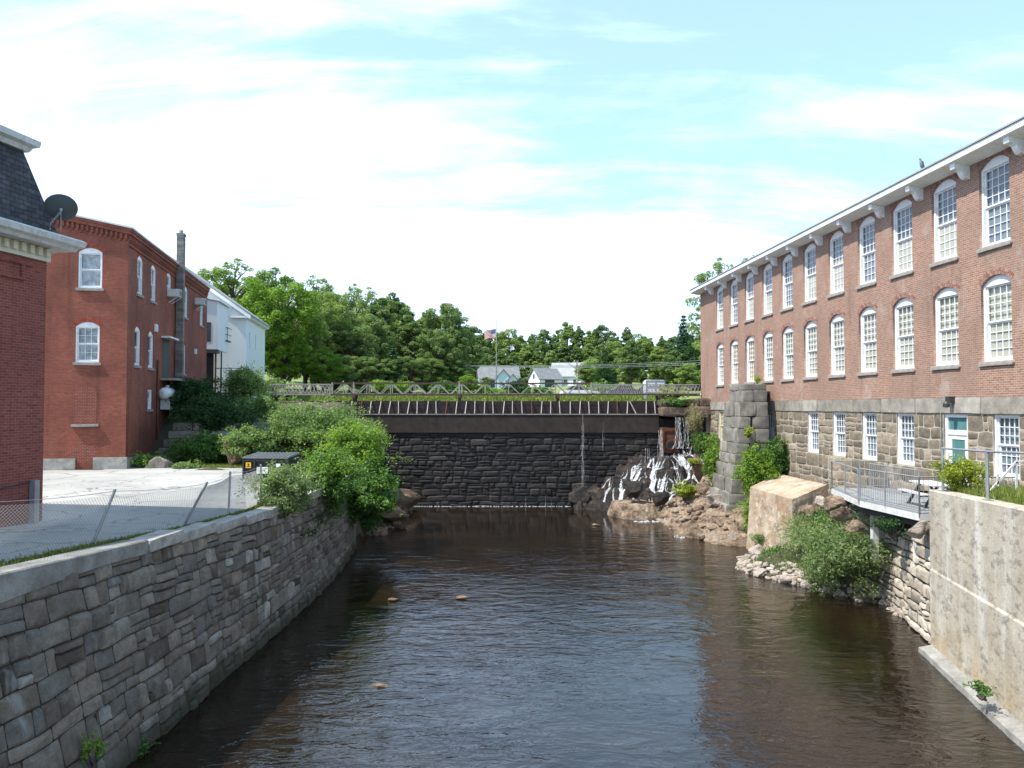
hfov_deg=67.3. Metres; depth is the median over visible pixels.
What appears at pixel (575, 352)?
poplar tree
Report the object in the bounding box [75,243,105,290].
window
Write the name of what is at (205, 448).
bush
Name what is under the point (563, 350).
poplar tree
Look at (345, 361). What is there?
broadleaf tree
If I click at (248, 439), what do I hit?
bush
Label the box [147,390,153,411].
window
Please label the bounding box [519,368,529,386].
broadleaf tree
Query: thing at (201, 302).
air conditioner
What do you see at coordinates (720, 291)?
window
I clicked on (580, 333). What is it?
poplar tree
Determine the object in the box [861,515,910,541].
weeds
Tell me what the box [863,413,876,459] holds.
window
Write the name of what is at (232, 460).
boulder
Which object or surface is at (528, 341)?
poplar tree
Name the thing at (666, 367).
broadleaf tree
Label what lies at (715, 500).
boulder
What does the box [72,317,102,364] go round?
window
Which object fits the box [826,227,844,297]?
window
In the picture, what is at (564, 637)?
river water
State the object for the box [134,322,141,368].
window
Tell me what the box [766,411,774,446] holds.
window
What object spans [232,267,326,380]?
broadleaf tree
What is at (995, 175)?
window
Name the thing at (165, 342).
side door
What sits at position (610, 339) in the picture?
poplar tree
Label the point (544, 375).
house
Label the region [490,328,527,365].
broadleaf tree
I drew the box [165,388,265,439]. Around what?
bush
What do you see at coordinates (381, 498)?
bush
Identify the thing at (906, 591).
yard wall
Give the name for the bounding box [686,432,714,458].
bush
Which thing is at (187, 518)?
chain link fence
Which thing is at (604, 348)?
broadleaf tree
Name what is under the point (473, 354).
broadleaf tree
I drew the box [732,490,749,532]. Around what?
vines
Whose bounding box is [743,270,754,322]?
window
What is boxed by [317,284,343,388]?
poplar tree
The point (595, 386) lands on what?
bush
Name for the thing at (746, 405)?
stone pier
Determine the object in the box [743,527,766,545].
weeds
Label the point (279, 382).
bush
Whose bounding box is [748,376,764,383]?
weeds
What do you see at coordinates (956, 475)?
bush
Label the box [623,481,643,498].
boulder
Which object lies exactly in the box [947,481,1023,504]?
grass
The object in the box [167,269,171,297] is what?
window
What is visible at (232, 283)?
poplar tree
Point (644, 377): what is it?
broadleaf tree
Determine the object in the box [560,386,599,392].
parked car
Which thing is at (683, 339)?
conifer tree
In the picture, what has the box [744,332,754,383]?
window
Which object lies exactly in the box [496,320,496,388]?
flagpole
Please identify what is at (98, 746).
weed
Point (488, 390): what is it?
bush
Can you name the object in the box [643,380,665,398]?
white tank
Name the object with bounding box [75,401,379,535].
river bank
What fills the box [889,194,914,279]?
window
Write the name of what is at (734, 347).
window
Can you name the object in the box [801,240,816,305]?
window
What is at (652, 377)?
poplar tree
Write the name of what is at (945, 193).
window
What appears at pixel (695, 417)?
weeds
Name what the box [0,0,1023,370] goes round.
sky
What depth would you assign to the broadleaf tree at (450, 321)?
111.06 m
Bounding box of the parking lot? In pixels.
[0,465,308,562]
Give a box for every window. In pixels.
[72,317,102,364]
[74,386,96,423]
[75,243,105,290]
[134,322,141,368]
[136,252,143,298]
[147,327,154,370]
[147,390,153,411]
[150,262,156,304]
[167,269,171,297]
[184,285,188,320]
[184,340,185,375]
[200,295,203,327]
[207,322,210,341]
[707,416,709,433]
[715,285,723,331]
[715,340,723,386]
[719,411,722,439]
[728,278,737,327]
[729,336,738,384]
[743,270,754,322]
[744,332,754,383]
[761,262,772,317]
[761,327,773,382]
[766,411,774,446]
[780,252,793,311]
[780,322,793,381]
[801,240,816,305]
[802,316,817,379]
[809,412,818,452]
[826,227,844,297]
[827,309,845,377]
[834,412,844,455]
[856,212,876,289]
[857,301,877,375]
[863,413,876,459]
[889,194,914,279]
[890,292,915,372]
[898,413,913,464]
[929,173,958,267]
[930,280,960,369]
[976,148,1012,253]
[978,267,1014,365]
[995,415,1019,478]
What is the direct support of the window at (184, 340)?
in the brick apartment building at (125, 340)
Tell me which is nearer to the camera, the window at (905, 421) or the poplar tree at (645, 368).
the window at (905, 421)
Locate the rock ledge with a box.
[657,474,747,546]
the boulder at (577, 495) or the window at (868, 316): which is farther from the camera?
the boulder at (577, 495)
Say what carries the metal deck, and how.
on the yard wall at (906, 591)
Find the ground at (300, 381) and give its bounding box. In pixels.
[265,372,700,418]
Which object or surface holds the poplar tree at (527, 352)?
on the ground at (300, 381)
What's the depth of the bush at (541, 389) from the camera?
107.37 m
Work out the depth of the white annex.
59.76 m
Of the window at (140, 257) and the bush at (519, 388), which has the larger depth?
the bush at (519, 388)
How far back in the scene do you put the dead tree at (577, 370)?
142.01 m
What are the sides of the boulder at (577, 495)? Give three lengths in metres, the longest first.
1.719 x 1.554 x 0.971 m
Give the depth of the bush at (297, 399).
50.44 m
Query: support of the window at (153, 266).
in the brick apartment building at (125, 340)
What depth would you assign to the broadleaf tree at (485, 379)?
119.72 m
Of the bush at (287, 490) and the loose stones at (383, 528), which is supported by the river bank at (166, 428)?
the loose stones at (383, 528)
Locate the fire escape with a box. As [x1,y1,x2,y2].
[214,327,236,393]
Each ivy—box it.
[729,443,781,496]
[753,433,789,474]
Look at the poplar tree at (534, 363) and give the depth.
210.73 m
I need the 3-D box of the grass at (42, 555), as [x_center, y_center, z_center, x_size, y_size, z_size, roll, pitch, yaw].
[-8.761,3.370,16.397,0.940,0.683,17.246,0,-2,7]
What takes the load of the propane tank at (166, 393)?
attached to the brick apartment building at (125, 340)
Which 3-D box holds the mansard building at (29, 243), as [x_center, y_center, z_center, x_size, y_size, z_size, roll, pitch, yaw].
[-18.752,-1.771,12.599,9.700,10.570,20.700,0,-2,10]
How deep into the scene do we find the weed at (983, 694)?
17.27 m
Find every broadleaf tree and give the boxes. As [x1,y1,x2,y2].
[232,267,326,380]
[265,330,312,387]
[299,347,348,392]
[324,323,380,391]
[325,354,360,391]
[344,356,386,392]
[353,313,397,391]
[367,358,407,385]
[396,356,430,390]
[407,358,449,391]
[416,329,462,392]
[421,303,474,372]
[434,356,474,384]
[444,325,485,392]
[457,373,479,392]
[470,325,493,353]
[478,353,495,364]
[480,377,492,386]
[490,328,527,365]
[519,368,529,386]
[529,329,559,362]
[573,361,596,387]
[581,359,607,381]
[585,324,614,356]
[588,344,616,364]
[594,361,620,378]
[600,341,623,374]
[614,339,646,385]
[616,366,643,383]
[632,333,653,359]
[639,369,648,383]
[657,350,686,383]
[662,336,677,356]
[672,363,700,388]
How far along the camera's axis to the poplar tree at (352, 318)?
103.52 m
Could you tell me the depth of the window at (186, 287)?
50.70 m
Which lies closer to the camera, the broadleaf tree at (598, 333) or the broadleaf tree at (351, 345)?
the broadleaf tree at (351, 345)
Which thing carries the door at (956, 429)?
in the brick mill
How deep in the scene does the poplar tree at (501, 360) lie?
223.31 m
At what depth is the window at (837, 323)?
35.52 m
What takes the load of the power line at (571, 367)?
attached to the utility pole
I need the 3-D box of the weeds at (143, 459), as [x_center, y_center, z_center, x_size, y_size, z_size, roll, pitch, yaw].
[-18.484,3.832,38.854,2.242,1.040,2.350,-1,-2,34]
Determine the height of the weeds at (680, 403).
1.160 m
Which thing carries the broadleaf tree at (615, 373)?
on the ground at (300, 381)
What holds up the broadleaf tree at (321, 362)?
on the ground at (300, 381)
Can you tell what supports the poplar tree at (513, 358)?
on the ground at (300, 381)
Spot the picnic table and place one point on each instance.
(932, 483)
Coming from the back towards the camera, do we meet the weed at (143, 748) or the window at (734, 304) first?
the window at (734, 304)
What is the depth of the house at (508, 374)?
187.21 m
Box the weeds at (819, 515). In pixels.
[794,505,846,530]
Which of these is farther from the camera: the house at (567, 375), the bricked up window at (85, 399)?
the house at (567, 375)
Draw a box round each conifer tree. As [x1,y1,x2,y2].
[372,346,412,392]
[588,354,619,387]
[665,315,700,389]
[665,333,700,389]
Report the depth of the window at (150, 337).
42.39 m
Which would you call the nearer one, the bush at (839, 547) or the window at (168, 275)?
the bush at (839, 547)
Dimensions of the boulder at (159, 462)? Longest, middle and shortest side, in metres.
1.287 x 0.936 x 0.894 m
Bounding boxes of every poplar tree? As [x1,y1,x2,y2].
[196,258,279,311]
[197,266,238,296]
[236,269,286,374]
[286,275,352,389]
[287,295,331,390]
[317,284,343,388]
[318,291,363,390]
[338,283,368,390]
[351,287,399,390]
[369,297,398,362]
[386,292,410,346]
[394,314,424,378]
[395,305,415,338]
[408,316,443,375]
[493,349,507,365]
[505,352,521,373]
[511,335,528,367]
[514,344,534,373]
[527,334,535,345]
[528,361,542,375]
[531,348,548,365]
[543,350,557,364]
[550,330,559,361]
[555,343,573,362]
[558,321,579,362]
[568,344,585,362]
[569,326,585,360]
[579,343,595,360]
[582,330,599,359]
[607,332,621,347]
[620,327,635,347]
[637,344,648,372]
[645,346,665,379]
[648,368,660,379]
[656,336,667,350]
[684,257,732,349]
[695,332,700,354]
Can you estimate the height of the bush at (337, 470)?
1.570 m
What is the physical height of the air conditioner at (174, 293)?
0.832 m
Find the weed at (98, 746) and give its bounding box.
[80,730,108,767]
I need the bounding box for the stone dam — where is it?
[360,414,709,505]
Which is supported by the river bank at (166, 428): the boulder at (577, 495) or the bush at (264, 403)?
the bush at (264, 403)
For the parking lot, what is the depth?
26.23 m
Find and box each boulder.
[144,456,173,467]
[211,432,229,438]
[223,439,243,464]
[374,506,406,521]
[390,488,420,508]
[568,486,590,508]
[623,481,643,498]
[653,491,668,506]
[692,454,702,482]
[697,481,710,494]
[704,494,723,505]
[748,544,764,554]
[802,505,817,518]
[814,496,824,508]
[823,495,846,513]
[830,507,852,521]
[845,520,865,531]
[906,520,929,538]
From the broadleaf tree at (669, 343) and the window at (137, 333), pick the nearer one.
the window at (137, 333)
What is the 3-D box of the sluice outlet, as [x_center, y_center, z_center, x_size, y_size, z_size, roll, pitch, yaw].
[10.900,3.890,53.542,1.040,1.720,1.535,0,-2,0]
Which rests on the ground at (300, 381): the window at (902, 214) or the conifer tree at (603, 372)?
the conifer tree at (603, 372)
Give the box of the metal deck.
[831,461,1014,576]
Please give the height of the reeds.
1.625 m
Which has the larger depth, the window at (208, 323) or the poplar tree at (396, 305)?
the poplar tree at (396, 305)
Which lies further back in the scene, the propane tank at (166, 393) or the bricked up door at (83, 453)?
the propane tank at (166, 393)
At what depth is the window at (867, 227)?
32.95 m
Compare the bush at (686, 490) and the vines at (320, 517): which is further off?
the bush at (686, 490)
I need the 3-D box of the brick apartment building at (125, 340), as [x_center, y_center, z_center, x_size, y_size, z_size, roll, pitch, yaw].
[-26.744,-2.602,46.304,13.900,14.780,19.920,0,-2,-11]
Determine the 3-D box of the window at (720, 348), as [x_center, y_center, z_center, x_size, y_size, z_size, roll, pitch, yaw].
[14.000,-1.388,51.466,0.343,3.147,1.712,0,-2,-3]
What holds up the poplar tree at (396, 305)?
on the ground at (300, 381)
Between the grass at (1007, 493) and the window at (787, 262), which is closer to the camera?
the grass at (1007, 493)
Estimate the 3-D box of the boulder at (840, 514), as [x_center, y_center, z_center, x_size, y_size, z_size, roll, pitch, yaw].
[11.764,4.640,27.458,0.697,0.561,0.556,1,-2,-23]
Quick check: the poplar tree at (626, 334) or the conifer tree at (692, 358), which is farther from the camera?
the poplar tree at (626, 334)
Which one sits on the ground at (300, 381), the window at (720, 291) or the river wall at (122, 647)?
the river wall at (122, 647)
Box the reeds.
[281,391,655,404]
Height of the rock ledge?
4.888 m
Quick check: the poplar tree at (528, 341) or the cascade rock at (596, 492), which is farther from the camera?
the poplar tree at (528, 341)
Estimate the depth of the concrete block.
35.29 m
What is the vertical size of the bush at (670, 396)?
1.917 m
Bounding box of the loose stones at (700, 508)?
[655,484,747,539]
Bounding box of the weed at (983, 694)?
[962,679,998,700]
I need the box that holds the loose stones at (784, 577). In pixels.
[735,548,901,617]
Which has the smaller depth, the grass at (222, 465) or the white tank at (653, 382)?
the grass at (222, 465)
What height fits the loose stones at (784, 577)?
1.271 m
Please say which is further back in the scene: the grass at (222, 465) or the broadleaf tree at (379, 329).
the broadleaf tree at (379, 329)
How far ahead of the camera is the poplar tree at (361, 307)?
115.53 m
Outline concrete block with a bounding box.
[746,474,828,548]
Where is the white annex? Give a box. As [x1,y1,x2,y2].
[206,297,230,390]
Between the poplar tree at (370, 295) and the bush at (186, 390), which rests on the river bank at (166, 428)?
the bush at (186, 390)
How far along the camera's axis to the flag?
118.28 m
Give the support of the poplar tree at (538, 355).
on the ground at (300, 381)
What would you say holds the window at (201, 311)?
in the brick apartment building at (125, 340)
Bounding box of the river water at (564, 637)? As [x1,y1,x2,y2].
[126,506,1023,767]
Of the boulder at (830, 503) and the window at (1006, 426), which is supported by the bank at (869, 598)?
the boulder at (830, 503)
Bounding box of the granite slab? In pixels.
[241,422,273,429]
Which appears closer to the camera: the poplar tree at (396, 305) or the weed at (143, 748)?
the weed at (143, 748)
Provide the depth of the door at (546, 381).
197.28 m
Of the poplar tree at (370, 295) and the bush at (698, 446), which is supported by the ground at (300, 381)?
the poplar tree at (370, 295)
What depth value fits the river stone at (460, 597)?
27.92 m
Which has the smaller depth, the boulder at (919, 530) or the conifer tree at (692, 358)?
the boulder at (919, 530)
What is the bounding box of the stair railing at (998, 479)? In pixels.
[990,460,1023,489]
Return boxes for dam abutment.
[658,398,710,431]
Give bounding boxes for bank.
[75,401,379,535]
[736,522,882,603]
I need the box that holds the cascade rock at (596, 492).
[572,443,710,511]
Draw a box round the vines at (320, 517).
[299,504,336,540]
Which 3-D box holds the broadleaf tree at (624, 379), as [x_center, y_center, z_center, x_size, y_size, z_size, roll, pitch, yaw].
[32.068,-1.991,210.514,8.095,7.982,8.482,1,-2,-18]
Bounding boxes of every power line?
[447,362,699,366]
[464,360,700,365]
[469,364,700,367]
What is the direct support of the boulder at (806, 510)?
on the bank at (869, 598)
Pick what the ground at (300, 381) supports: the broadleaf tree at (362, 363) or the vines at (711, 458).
the broadleaf tree at (362, 363)
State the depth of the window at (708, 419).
54.32 m
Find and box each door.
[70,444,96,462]
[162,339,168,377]
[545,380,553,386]
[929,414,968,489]
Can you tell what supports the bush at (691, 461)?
on the boulder at (697, 470)
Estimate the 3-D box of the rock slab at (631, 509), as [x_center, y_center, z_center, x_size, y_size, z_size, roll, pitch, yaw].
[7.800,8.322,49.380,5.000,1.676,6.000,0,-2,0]
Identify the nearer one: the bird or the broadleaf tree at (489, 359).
the bird
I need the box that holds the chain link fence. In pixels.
[0,464,261,562]
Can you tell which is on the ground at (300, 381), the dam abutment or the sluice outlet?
the dam abutment
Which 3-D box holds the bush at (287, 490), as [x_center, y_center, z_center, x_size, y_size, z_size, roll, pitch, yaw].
[-7.444,3.427,25.075,2.864,2.203,3.008,-1,-2,37]
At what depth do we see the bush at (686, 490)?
47.42 m
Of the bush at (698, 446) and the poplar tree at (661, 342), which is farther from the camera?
the poplar tree at (661, 342)
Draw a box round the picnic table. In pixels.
[898,480,948,507]
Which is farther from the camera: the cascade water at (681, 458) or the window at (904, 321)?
the cascade water at (681, 458)
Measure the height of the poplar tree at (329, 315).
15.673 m
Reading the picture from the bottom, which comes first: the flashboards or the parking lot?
the parking lot
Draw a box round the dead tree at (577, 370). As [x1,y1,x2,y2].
[569,362,581,382]
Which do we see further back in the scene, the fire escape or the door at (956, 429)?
the fire escape
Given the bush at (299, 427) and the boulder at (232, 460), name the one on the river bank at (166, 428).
the bush at (299, 427)
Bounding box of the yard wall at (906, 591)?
[845,505,930,644]
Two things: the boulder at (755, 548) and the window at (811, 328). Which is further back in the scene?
the window at (811, 328)
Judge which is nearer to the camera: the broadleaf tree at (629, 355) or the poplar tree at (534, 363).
the broadleaf tree at (629, 355)
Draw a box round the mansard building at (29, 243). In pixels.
[0,124,86,526]
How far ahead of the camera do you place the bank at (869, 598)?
31.49 m
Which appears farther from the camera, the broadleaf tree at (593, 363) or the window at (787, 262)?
the broadleaf tree at (593, 363)
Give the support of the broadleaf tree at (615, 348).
on the ground at (300, 381)
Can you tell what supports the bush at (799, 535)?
on the bank at (869, 598)
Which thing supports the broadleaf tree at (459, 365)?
on the ground at (300, 381)
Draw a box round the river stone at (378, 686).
[371,683,388,689]
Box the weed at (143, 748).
[137,737,160,757]
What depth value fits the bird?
27.60 m
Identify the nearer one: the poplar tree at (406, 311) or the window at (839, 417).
the window at (839, 417)
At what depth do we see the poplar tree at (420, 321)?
125.44 m
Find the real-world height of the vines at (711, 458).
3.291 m
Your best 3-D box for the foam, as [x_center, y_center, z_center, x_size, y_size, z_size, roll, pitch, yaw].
[3.674,8.431,50.331,20.567,0.057,8.266,-1,-2,39]
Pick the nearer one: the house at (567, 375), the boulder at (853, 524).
the boulder at (853, 524)
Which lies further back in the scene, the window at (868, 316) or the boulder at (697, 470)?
the boulder at (697, 470)
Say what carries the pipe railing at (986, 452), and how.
on the concrete river wall at (977, 585)
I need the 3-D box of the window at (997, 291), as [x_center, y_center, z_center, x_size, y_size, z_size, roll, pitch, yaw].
[15.613,-2.164,24.673,0.343,3.147,1.712,0,-2,-3]
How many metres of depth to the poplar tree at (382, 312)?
121.16 m
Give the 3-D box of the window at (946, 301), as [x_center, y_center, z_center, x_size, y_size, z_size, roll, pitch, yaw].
[15.456,-2.089,27.271,0.343,3.147,1.712,0,-2,-3]
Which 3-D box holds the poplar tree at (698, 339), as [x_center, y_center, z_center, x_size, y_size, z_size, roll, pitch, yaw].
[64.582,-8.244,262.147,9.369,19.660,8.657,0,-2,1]
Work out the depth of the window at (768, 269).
43.86 m
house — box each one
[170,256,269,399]
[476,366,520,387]
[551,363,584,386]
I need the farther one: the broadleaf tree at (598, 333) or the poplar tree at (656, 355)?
the broadleaf tree at (598, 333)
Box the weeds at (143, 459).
[128,450,172,466]
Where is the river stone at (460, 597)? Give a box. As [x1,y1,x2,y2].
[456,595,467,598]
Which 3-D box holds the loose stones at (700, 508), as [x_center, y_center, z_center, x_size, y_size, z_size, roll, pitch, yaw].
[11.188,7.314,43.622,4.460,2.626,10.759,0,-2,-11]
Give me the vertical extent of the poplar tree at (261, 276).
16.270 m
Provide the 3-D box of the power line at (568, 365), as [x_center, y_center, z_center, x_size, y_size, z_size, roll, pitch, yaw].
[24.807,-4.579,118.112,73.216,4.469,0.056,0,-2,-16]
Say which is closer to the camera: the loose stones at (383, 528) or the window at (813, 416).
the window at (813, 416)
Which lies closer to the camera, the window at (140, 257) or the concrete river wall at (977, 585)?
the concrete river wall at (977, 585)
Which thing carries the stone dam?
on the ground at (300, 381)
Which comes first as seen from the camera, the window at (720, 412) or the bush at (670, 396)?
the window at (720, 412)
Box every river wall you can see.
[0,474,356,767]
[918,490,1023,750]
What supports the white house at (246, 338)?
on the ground at (300, 381)
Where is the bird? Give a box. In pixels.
[919,158,924,169]
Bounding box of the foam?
[421,506,684,537]
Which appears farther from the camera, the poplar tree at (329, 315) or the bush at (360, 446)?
the poplar tree at (329, 315)
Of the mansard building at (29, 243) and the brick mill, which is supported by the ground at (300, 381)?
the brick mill
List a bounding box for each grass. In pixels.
[0,502,262,566]
[144,462,301,467]
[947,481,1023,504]
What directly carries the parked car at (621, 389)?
on the ground at (300, 381)
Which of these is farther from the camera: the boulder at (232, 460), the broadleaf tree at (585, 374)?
the broadleaf tree at (585, 374)
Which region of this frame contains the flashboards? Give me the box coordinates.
[272,401,657,413]
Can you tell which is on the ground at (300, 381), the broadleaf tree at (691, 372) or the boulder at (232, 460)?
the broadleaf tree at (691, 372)
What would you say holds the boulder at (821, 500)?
on the bank at (869, 598)
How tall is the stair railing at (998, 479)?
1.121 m
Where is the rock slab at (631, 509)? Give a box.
[607,499,661,519]
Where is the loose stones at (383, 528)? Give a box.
[359,506,412,535]
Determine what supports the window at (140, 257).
in the brick apartment building at (125, 340)
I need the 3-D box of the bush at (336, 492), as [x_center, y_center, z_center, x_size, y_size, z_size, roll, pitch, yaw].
[-7.393,4.056,30.823,4.135,3.211,4.837,0,-2,0]
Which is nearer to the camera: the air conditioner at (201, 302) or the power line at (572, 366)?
the air conditioner at (201, 302)
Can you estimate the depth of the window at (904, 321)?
30.16 m
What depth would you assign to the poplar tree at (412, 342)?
117.36 m
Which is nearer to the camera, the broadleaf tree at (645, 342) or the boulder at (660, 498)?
the boulder at (660, 498)
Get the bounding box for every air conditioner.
[167,289,181,303]
[195,298,206,310]
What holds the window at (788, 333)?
in the brick mill
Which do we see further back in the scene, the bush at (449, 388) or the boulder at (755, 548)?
the bush at (449, 388)
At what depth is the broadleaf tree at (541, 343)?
251.35 m
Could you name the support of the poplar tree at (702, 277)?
on the ground at (300, 381)
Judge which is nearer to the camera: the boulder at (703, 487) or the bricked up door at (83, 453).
the bricked up door at (83, 453)
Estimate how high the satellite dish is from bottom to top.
1.232 m
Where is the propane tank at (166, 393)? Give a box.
[159,385,175,408]
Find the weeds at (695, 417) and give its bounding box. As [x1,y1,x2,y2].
[674,399,712,439]
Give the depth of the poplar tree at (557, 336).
273.08 m
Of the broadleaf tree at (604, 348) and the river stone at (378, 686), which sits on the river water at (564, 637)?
the river stone at (378, 686)
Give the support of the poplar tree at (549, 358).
on the ground at (300, 381)
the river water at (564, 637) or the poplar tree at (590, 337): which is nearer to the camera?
the river water at (564, 637)
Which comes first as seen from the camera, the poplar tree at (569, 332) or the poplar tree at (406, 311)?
the poplar tree at (406, 311)
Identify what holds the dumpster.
on the parking lot
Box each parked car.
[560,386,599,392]
[606,385,635,392]
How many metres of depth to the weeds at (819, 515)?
30.86 m
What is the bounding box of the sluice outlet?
[659,428,677,452]
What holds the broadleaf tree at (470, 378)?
on the ground at (300, 381)
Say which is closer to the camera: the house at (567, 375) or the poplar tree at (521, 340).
the house at (567, 375)
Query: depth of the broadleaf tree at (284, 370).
82.89 m
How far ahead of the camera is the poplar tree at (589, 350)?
235.69 m
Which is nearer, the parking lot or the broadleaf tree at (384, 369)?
the parking lot
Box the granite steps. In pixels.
[159,422,243,460]
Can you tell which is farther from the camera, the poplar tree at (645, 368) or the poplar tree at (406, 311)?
the poplar tree at (645, 368)
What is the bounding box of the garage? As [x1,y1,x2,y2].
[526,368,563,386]
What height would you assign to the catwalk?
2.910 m
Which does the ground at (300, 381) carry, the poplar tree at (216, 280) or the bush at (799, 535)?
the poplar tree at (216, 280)
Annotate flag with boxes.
[485,329,495,339]
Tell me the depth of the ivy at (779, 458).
40.59 m
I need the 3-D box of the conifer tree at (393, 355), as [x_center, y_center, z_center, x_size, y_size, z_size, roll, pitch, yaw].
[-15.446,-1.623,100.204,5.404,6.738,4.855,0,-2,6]
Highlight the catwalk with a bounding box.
[265,382,699,417]
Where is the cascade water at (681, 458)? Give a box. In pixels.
[603,417,703,501]
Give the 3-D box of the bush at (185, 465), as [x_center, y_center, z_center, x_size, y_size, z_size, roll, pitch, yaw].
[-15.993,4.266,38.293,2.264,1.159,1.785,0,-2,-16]
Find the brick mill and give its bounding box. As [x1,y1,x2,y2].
[689,116,1023,507]
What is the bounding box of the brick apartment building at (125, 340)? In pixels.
[43,215,210,469]
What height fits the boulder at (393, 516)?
1.223 m
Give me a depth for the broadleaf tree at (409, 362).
101.21 m
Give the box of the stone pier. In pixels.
[710,384,769,511]
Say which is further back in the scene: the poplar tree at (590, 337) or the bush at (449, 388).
the poplar tree at (590, 337)
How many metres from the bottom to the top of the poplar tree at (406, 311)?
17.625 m
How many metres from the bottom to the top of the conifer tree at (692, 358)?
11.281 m
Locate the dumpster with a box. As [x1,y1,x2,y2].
[242,452,300,483]
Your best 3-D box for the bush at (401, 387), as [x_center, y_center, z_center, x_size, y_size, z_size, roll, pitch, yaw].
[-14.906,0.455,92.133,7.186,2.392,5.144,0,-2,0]
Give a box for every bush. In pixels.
[162,428,251,463]
[165,374,243,416]
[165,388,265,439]
[167,459,208,468]
[214,423,283,457]
[221,360,279,403]
[233,389,300,419]
[235,456,326,522]
[253,396,393,455]
[260,377,301,400]
[272,396,364,416]
[290,445,377,519]
[293,447,370,483]
[300,414,412,475]
[345,455,405,536]
[357,379,413,392]
[428,380,465,392]
[456,380,505,392]
[499,377,532,392]
[522,385,554,392]
[577,378,616,392]
[655,381,689,399]
[670,479,697,501]
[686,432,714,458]
[687,457,700,467]
[744,425,754,437]
[762,494,899,599]
[765,508,846,554]
[926,454,992,491]
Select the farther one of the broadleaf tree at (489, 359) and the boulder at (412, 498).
the broadleaf tree at (489, 359)
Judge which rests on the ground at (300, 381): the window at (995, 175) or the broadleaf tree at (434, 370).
the broadleaf tree at (434, 370)
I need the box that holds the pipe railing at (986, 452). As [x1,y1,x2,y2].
[938,447,1023,500]
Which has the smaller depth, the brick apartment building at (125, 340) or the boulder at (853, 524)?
the boulder at (853, 524)
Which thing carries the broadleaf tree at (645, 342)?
on the ground at (300, 381)
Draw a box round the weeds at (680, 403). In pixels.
[659,394,694,407]
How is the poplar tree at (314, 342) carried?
on the ground at (300, 381)
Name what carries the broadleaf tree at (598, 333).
on the ground at (300, 381)
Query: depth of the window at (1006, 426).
24.43 m
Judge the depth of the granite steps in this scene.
42.01 m
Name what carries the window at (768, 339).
in the brick mill
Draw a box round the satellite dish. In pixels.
[44,194,77,233]
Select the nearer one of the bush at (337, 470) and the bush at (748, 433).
the bush at (337, 470)
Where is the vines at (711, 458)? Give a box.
[694,432,721,486]
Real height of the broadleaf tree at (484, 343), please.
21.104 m
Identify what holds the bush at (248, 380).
on the river bank at (166, 428)

